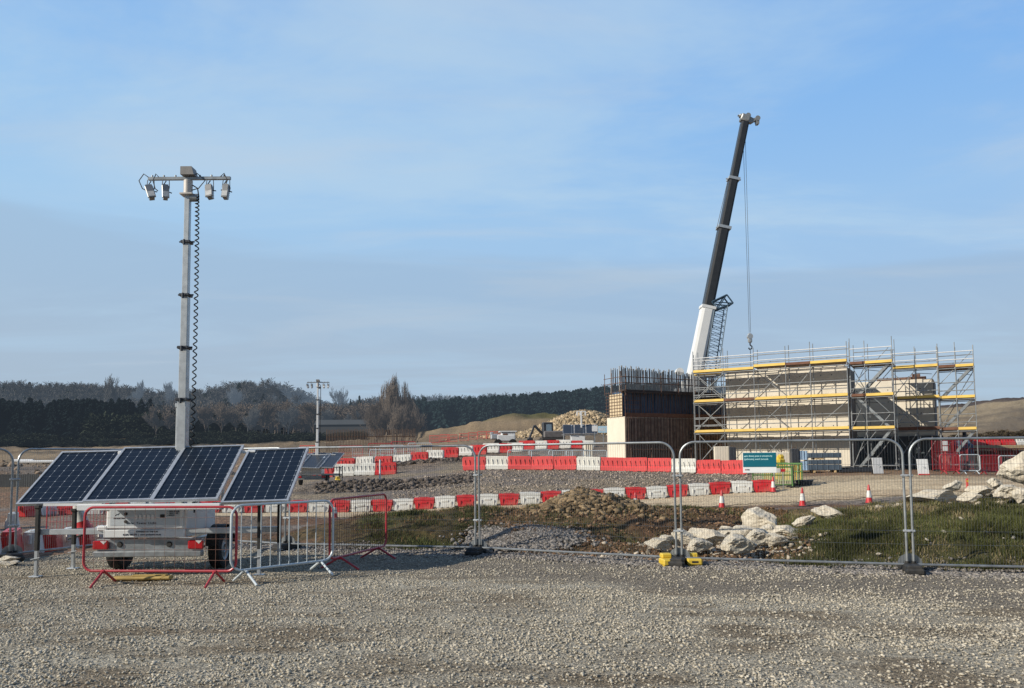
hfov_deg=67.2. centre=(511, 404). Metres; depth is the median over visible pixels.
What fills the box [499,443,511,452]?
road barrier
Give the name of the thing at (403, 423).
bare tree
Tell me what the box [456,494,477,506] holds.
barrier
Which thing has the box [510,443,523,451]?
road barrier
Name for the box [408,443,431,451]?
pedestrian barrier
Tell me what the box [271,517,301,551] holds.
fence foot
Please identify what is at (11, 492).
fence panel
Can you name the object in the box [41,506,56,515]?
barrier
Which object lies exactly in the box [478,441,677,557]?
fence panel
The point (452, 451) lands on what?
road barrier
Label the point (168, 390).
bare tree
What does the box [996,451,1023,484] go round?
boulder
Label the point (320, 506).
barrier
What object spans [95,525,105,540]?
barrier
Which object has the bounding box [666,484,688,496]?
barrier
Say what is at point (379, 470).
track marker
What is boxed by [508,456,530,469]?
road barrier
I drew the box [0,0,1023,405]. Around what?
sky
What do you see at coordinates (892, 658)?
gravel yard
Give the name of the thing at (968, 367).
scaffold
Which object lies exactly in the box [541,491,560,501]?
barrier
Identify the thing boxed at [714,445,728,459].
concrete block
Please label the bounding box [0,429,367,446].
scrub
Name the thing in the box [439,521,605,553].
stone pile
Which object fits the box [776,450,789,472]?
concrete block
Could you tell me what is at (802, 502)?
traffic cone
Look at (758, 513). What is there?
boulder
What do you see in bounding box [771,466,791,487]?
barrier
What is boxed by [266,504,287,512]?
barrier
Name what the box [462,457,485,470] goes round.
road barrier
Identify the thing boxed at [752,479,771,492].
barrier
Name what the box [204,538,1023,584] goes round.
stone strip
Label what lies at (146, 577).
wooden plank
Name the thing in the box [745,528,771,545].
boulder
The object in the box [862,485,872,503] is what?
traffic cone
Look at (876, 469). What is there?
site board
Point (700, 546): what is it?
boulder
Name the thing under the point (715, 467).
road barrier
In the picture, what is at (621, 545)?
soil clods
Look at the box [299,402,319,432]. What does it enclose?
bare tree
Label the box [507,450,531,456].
pedestrian barrier
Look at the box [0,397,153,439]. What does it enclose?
conifer plantation
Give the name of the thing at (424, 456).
road barrier
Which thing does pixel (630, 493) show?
barrier
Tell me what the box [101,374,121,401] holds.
bare tree
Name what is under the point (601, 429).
site sign
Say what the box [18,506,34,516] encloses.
barrier
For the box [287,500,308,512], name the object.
barrier
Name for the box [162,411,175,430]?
bare tree
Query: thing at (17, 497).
fence panel
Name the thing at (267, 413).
bare tree
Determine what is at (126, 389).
skyline woods
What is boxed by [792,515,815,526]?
boulder
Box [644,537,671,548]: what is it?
boulder
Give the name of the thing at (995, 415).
ground
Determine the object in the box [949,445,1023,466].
barrier
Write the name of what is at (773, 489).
traffic cone
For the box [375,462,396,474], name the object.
road barrier
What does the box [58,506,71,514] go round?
barrier
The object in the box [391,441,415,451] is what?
pedestrian barrier
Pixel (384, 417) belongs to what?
bare tree
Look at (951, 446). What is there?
portable toilet
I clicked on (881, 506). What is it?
limestone chips
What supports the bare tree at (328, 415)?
on the ground at (995, 415)
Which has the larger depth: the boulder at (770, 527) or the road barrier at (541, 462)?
the road barrier at (541, 462)
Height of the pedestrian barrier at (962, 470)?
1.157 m
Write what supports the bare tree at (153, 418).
on the ground at (995, 415)
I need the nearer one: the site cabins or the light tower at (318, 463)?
the light tower at (318, 463)
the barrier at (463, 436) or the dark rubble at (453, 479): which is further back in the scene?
the barrier at (463, 436)
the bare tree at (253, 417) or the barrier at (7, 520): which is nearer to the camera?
the barrier at (7, 520)
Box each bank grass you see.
[769,491,1023,571]
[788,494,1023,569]
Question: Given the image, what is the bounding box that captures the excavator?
[527,422,565,440]
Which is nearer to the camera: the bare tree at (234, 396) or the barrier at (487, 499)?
the barrier at (487, 499)
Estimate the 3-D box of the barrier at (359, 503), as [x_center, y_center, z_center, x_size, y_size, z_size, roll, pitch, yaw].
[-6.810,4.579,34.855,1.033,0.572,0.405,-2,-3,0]
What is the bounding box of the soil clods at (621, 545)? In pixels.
[458,490,811,561]
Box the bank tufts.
[492,493,787,550]
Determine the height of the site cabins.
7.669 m
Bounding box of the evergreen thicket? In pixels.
[79,410,257,438]
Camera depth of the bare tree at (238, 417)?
274.64 m
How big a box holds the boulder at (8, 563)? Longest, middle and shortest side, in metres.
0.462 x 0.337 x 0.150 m
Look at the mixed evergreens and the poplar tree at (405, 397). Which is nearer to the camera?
the poplar tree at (405, 397)
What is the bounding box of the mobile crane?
[675,113,759,392]
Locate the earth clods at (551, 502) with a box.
[499,486,704,522]
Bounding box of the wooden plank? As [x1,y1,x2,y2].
[111,574,173,580]
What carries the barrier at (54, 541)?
on the ground at (995, 415)
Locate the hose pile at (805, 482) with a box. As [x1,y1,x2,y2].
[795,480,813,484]
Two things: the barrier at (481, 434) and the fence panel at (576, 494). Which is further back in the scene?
the barrier at (481, 434)
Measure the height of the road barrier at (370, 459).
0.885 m
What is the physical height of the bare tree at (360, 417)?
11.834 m
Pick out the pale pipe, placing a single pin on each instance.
(36, 461)
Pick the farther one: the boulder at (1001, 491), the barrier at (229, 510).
the barrier at (229, 510)
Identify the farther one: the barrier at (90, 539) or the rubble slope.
the rubble slope
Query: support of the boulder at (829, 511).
on the ground at (995, 415)
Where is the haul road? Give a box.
[215,479,1023,516]
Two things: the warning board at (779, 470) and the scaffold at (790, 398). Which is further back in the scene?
the scaffold at (790, 398)
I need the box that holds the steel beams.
[836,467,871,471]
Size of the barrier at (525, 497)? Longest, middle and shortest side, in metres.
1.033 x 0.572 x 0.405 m
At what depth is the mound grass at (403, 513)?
16.52 m
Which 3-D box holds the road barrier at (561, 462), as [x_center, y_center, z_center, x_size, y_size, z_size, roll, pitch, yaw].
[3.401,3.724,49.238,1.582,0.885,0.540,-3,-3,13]
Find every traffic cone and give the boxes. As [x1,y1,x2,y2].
[67,506,91,539]
[331,502,338,517]
[719,491,724,508]
[770,477,776,492]
[797,488,806,506]
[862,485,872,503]
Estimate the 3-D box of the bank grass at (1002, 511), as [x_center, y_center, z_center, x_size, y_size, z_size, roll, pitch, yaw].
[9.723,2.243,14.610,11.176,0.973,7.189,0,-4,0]
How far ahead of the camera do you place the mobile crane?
76.73 m
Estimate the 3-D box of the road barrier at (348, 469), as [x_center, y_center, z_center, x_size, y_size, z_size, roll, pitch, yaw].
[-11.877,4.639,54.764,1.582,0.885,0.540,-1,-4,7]
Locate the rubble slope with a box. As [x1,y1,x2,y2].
[393,469,761,505]
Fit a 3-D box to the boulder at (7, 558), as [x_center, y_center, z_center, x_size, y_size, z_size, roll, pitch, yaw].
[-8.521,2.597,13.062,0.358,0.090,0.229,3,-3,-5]
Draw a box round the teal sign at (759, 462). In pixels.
[743,452,776,472]
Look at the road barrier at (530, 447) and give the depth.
71.89 m
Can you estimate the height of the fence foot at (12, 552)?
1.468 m
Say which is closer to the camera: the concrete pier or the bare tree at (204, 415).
the concrete pier
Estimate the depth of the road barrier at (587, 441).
76.69 m
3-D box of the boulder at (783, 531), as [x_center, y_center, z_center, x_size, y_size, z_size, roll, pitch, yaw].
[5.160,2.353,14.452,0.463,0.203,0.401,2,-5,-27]
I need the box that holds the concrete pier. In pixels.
[604,365,726,459]
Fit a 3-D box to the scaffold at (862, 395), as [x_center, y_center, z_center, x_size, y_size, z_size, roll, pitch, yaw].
[22.840,-0.071,48.616,2.580,8.266,2.080,-3,-5,31]
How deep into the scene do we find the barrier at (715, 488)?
34.60 m
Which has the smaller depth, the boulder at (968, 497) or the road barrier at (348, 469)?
the boulder at (968, 497)
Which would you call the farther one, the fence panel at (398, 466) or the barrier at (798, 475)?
the barrier at (798, 475)
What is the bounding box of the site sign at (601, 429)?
[592,426,606,446]
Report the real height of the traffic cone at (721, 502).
0.740 m
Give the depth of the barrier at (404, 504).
34.72 m
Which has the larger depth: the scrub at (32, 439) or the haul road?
the scrub at (32, 439)
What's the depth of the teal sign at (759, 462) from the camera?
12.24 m
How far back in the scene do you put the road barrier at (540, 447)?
72.79 m
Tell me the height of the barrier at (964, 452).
1.995 m
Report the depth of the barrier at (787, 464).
37.13 m
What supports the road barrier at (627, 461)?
on the ground at (995, 415)
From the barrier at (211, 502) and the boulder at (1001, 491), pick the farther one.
the barrier at (211, 502)
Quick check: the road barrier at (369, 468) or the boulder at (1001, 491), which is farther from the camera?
the road barrier at (369, 468)
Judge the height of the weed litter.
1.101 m
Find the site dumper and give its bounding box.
[490,431,516,442]
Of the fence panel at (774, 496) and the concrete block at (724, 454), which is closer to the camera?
the fence panel at (774, 496)
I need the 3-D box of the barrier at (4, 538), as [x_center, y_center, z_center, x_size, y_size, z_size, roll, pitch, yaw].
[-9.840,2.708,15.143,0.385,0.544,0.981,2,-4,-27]
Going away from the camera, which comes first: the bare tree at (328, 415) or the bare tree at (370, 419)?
the bare tree at (370, 419)
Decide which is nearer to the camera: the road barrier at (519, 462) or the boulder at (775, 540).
the boulder at (775, 540)
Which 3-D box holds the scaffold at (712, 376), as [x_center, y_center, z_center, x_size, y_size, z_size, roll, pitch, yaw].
[13.966,0.522,54.062,2.080,8.082,1.480,-3,-5,31]
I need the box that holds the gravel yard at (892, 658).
[0,546,1023,687]
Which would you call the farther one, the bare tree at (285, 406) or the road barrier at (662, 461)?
the bare tree at (285, 406)
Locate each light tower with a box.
[15,166,308,577]
[298,379,343,484]
[562,411,597,442]
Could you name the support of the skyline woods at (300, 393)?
on the ground at (995, 415)
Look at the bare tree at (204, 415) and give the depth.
268.79 m
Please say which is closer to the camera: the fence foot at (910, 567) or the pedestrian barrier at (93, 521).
the fence foot at (910, 567)
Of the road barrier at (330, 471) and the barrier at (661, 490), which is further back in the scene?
the road barrier at (330, 471)
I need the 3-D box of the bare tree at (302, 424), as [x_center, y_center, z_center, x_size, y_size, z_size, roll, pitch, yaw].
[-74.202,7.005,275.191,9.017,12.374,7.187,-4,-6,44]
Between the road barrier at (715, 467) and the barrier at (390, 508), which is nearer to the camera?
the barrier at (390, 508)
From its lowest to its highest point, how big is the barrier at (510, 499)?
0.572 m
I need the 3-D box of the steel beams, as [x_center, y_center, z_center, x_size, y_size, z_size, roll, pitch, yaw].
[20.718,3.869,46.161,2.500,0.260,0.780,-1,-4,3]
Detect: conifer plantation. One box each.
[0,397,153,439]
[397,382,707,433]
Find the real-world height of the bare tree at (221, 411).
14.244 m
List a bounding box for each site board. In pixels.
[872,458,883,473]
[916,459,929,474]
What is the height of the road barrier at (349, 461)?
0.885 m
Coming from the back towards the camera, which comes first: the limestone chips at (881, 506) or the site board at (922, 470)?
the site board at (922, 470)
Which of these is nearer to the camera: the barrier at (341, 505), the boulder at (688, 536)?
the boulder at (688, 536)
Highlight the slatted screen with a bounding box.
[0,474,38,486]
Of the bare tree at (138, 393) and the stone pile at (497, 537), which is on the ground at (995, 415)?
the bare tree at (138, 393)
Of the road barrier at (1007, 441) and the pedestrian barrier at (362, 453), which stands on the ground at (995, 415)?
the pedestrian barrier at (362, 453)
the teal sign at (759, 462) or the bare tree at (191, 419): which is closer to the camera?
the teal sign at (759, 462)
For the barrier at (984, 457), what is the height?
1.495 m
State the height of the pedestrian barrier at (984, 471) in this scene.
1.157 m
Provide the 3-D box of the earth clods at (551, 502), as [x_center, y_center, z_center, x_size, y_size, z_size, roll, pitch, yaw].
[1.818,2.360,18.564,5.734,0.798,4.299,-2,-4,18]
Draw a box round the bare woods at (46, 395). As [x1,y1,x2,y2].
[0,380,384,430]
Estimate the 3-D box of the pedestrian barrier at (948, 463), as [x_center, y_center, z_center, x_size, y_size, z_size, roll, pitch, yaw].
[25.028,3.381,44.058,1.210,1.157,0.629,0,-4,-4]
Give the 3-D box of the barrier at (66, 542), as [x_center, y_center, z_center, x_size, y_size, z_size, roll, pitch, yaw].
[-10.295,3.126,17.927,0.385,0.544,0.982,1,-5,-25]
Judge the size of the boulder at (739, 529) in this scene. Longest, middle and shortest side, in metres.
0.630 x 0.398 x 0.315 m
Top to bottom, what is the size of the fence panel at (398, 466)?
1.989 m
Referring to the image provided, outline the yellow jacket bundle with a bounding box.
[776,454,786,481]
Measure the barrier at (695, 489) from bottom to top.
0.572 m
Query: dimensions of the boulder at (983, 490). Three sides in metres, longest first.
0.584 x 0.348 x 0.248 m
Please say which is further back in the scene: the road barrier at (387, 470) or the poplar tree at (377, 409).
the poplar tree at (377, 409)
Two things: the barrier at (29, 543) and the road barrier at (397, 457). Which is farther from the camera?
the road barrier at (397, 457)
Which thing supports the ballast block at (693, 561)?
on the stone strip
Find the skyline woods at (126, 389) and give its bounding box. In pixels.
[0,378,285,400]
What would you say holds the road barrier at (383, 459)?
on the ground at (995, 415)
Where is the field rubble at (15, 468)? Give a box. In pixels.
[0,452,337,476]
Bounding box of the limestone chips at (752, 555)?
[558,527,887,562]
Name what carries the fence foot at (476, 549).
on the stone strip
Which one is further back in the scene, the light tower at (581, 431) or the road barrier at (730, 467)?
the light tower at (581, 431)
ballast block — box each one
[659,553,671,565]
[686,552,702,565]
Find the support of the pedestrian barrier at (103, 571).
on the gravel yard at (892, 658)
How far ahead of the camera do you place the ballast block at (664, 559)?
12.50 m
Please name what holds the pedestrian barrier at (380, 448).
on the ground at (995, 415)
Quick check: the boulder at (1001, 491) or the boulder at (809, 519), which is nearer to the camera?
the boulder at (809, 519)
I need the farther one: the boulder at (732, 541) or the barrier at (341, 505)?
the barrier at (341, 505)
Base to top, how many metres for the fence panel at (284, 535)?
1.989 m
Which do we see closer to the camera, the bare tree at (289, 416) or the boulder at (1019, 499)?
the boulder at (1019, 499)
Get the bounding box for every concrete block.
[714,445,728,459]
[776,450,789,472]
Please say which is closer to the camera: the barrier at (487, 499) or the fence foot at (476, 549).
the fence foot at (476, 549)
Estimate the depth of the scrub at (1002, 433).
122.96 m
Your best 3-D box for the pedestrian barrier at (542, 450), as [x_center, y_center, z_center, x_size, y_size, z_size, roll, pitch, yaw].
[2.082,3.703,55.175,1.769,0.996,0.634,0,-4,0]
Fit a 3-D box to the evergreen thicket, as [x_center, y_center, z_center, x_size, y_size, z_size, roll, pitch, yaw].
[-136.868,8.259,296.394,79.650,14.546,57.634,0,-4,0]
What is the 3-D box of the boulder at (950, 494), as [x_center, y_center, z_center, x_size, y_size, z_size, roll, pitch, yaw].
[9.527,2.087,17.502,1.178,0.336,0.833,0,-11,-8]
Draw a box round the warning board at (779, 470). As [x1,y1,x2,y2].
[774,468,783,488]
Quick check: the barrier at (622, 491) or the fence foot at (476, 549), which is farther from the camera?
the barrier at (622, 491)
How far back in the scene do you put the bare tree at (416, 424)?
125.87 m
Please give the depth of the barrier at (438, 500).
34.65 m
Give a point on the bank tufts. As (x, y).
(623, 496)
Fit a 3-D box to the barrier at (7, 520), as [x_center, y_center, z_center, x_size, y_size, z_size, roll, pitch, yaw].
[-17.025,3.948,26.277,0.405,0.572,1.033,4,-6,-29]
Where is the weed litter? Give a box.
[352,493,1014,554]
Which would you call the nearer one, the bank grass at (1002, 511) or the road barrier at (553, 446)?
the bank grass at (1002, 511)
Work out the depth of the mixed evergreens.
524.61 m
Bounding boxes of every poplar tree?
[362,395,382,439]
[379,380,391,438]
[386,373,400,419]
[397,381,414,443]
[402,402,424,440]
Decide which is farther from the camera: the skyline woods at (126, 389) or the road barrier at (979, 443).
the skyline woods at (126, 389)
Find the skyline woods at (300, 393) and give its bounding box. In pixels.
[264,380,725,405]
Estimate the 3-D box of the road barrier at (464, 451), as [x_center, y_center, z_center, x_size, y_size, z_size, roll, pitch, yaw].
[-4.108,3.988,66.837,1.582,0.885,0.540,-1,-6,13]
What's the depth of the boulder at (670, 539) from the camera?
13.74 m
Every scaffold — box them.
[692,342,852,470]
[693,355,726,455]
[849,336,899,469]
[890,344,942,468]
[936,343,979,468]
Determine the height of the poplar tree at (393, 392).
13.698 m
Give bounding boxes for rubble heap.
[414,409,612,442]
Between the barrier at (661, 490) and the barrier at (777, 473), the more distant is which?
the barrier at (777, 473)
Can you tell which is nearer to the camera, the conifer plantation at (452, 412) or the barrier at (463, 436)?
the barrier at (463, 436)
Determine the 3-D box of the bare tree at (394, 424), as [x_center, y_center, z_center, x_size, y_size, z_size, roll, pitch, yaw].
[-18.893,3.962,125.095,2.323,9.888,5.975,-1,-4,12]
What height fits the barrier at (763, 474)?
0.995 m
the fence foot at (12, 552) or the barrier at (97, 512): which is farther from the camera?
the barrier at (97, 512)
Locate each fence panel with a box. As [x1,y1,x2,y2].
[0,448,13,554]
[14,448,166,553]
[168,447,285,543]
[288,445,475,547]
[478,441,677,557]
[679,438,908,564]
[908,436,1023,567]
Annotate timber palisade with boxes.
[326,428,414,451]
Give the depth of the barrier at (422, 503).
34.68 m
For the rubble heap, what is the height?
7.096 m
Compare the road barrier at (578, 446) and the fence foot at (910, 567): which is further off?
the road barrier at (578, 446)
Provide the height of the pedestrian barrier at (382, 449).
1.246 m
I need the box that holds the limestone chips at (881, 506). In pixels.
[803,499,1023,515]
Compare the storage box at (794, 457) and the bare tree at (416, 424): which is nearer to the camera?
the storage box at (794, 457)
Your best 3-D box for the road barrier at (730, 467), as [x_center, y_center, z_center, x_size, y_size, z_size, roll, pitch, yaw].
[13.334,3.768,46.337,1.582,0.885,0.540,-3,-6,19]
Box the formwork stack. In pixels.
[799,451,841,472]
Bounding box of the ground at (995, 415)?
[0,397,1023,572]
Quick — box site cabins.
[314,420,375,435]
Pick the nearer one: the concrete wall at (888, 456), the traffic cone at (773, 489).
the traffic cone at (773, 489)
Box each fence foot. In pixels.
[0,478,24,561]
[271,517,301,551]
[465,474,488,555]
[668,475,689,566]
[897,474,925,574]
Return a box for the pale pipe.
[20,460,52,462]
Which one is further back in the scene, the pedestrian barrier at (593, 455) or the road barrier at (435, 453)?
the road barrier at (435, 453)
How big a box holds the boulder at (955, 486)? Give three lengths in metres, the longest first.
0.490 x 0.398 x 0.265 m
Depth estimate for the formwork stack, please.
45.95 m
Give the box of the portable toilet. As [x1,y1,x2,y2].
[931,440,954,470]
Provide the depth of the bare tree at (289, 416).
267.42 m
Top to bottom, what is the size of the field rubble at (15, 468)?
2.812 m
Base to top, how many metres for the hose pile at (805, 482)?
0.257 m
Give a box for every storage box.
[729,446,735,459]
[789,447,799,472]
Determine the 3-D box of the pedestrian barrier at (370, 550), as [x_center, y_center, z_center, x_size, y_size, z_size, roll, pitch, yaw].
[-2.571,2.111,13.036,0.696,1.148,2.022,-2,-4,17]
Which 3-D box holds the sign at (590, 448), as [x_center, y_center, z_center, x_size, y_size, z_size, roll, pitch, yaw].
[5.950,3.688,59.885,0.750,1.393,0.600,0,-4,0]
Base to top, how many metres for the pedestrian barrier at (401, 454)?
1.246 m
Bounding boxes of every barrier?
[0,528,23,550]
[4,512,19,528]
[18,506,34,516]
[23,529,44,553]
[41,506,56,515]
[43,535,62,551]
[46,506,106,528]
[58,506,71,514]
[62,527,79,549]
[78,523,94,546]
[82,506,237,588]
[87,503,105,514]
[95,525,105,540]
[199,501,220,512]
[222,505,243,512]
[229,500,333,585]
[243,505,265,512]
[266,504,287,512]
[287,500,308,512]
[308,502,328,512]
[320,493,395,569]
[324,468,333,476]
[331,500,350,511]
[334,464,354,475]
[337,458,355,463]
[350,500,371,511]
[352,448,375,458]
[354,463,375,474]
[356,456,373,462]
[368,443,392,454]
[369,449,395,461]
[371,499,392,511]
[375,456,392,462]
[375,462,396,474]
[380,445,403,455]
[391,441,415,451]
[393,498,414,510]
[394,447,419,454]
[394,454,411,461]
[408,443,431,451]
[411,452,428,459]
[413,497,434,509]
[427,450,443,457]
[429,435,438,443]
[434,496,456,508]
[440,434,449,442]
[441,447,458,457]
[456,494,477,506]
[458,446,473,455]
[459,433,468,440]
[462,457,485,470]
[470,445,486,454]
[476,494,497,505]
[478,431,486,438]
[483,443,499,452]
[485,456,507,469]
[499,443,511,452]
[499,493,519,505]
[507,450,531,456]
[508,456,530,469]
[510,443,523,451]
[519,440,534,449]
[519,492,541,504]
[529,450,552,455]
[531,456,553,469]
[535,441,547,449]
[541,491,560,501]
[544,440,559,448]
[548,450,572,455]
[553,456,576,469]
[559,440,571,448]
[570,440,582,448]
[576,457,600,470]
[582,440,593,448]
[583,450,606,456]
[600,457,623,470]
[603,487,625,495]
[623,457,646,471]
[625,487,646,498]
[646,486,666,498]
[647,458,670,471]
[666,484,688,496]
[671,459,696,472]
[688,483,709,495]
[696,459,720,473]
[708,481,730,494]
[721,460,746,474]
[730,480,752,492]
[752,473,775,485]
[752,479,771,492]
[763,462,787,482]
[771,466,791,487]
[777,463,802,482]
[786,465,799,487]
[795,464,804,484]
[939,454,959,473]
[943,440,968,469]
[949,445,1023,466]
[959,454,980,474]
[961,448,993,470]
[969,439,985,445]
[980,455,1001,474]
[984,439,1000,444]
[990,448,1017,470]
[999,439,1015,444]
[1014,439,1023,444]
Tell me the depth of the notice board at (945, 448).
46.51 m
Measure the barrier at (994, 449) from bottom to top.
1.495 m
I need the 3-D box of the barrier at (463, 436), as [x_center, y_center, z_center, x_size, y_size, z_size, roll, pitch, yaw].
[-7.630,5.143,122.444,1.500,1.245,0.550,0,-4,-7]
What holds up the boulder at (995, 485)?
on the ground at (995, 415)
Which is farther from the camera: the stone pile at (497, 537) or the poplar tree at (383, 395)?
the poplar tree at (383, 395)
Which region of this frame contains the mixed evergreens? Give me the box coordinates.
[0,382,427,429]
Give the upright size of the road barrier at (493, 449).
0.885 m
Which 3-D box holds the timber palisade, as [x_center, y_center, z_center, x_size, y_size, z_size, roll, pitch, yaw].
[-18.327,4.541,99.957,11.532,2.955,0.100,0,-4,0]
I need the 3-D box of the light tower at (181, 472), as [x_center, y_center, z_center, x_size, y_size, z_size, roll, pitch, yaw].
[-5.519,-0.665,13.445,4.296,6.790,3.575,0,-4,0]
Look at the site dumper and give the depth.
83.25 m
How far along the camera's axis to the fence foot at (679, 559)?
12.49 m
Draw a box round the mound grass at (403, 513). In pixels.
[352,503,507,549]
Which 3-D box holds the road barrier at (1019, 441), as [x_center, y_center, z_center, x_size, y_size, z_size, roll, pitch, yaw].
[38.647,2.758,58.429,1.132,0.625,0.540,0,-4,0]
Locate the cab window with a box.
[546,424,551,430]
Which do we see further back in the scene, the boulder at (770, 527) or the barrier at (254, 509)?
the barrier at (254, 509)
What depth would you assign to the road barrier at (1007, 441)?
58.22 m
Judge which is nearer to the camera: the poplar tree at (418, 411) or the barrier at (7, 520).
the barrier at (7, 520)
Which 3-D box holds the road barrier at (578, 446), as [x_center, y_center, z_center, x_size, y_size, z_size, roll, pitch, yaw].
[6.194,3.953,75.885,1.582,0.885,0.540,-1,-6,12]
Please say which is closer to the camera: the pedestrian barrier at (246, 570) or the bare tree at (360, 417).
the pedestrian barrier at (246, 570)
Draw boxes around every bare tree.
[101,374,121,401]
[126,380,145,401]
[141,407,165,436]
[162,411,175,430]
[163,381,175,403]
[189,408,198,431]
[198,403,216,428]
[209,402,235,431]
[226,385,245,406]
[226,410,246,430]
[242,405,263,431]
[257,399,277,433]
[268,398,291,432]
[274,402,300,433]
[295,409,310,431]
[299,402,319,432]
[319,406,335,419]
[329,387,348,407]
[350,409,367,419]
[363,406,387,442]
[372,403,393,444]
[388,403,404,437]
[390,402,409,440]
[406,409,426,441]
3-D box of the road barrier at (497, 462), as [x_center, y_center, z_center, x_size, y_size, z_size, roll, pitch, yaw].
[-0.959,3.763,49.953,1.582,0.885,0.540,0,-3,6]
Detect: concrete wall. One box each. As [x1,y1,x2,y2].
[725,365,857,470]
[855,374,943,469]
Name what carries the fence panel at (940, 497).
on the stone strip
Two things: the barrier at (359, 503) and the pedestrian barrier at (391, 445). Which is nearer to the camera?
the barrier at (359, 503)
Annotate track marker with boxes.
[377,460,381,478]
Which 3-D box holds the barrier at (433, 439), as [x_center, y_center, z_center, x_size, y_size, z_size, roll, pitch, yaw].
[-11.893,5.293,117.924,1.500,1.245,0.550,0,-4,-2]
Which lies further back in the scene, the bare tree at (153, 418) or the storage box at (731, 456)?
the bare tree at (153, 418)
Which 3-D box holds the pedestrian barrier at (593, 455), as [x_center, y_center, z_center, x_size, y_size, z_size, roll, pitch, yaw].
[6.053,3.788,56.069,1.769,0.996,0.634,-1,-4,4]
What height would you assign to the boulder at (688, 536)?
0.330 m
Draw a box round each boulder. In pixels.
[0,556,20,560]
[0,560,19,565]
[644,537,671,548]
[658,535,673,543]
[671,528,693,545]
[687,538,711,552]
[688,528,725,545]
[717,526,732,535]
[720,534,756,554]
[727,525,754,536]
[741,507,776,527]
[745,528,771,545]
[760,524,774,532]
[764,533,787,546]
[771,525,796,534]
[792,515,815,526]
[811,505,844,518]
[906,489,959,502]
[942,480,962,490]
[956,492,982,502]
[964,486,993,495]
[986,478,1002,488]
[993,484,1019,498]
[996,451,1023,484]
[1008,487,1023,503]
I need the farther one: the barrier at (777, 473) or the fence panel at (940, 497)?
the barrier at (777, 473)
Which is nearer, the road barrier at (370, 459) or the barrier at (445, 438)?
the road barrier at (370, 459)
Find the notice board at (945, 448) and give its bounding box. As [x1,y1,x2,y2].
[943,441,947,471]
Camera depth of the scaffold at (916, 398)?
49.74 m
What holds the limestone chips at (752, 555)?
on the ground at (995, 415)
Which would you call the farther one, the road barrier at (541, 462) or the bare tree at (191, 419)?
the bare tree at (191, 419)
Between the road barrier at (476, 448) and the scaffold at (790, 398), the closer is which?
the scaffold at (790, 398)
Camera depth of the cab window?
85.41 m
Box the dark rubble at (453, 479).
[313,457,472,493]
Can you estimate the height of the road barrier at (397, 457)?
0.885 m
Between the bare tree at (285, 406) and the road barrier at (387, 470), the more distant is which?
the bare tree at (285, 406)
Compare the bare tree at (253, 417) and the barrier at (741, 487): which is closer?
the barrier at (741, 487)
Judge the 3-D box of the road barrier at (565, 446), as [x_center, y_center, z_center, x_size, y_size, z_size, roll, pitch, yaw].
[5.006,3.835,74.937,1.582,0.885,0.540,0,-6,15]
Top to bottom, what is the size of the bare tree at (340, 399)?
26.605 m
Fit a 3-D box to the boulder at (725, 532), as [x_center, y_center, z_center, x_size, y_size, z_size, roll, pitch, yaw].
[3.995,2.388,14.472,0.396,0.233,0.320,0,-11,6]
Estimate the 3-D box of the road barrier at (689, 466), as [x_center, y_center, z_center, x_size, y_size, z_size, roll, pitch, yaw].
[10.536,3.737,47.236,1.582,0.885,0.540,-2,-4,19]
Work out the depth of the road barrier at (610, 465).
48.43 m
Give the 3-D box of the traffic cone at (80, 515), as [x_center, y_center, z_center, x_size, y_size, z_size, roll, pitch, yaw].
[-7.288,1.831,12.982,0.400,0.750,0.400,-15,0,-1]
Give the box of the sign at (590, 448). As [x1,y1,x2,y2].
[584,445,592,456]
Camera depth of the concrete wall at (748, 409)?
50.74 m
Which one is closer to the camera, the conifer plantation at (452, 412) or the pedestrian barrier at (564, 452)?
the pedestrian barrier at (564, 452)
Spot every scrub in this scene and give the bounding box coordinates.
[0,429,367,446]
[948,429,1023,436]
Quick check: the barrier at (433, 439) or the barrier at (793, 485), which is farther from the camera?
the barrier at (433, 439)
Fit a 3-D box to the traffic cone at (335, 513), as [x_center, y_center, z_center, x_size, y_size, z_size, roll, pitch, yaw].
[-6.960,4.143,30.289,0.331,0.620,0.331,0,-4,-9]
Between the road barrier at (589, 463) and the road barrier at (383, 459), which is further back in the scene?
the road barrier at (383, 459)
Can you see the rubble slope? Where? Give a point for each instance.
(737, 476)

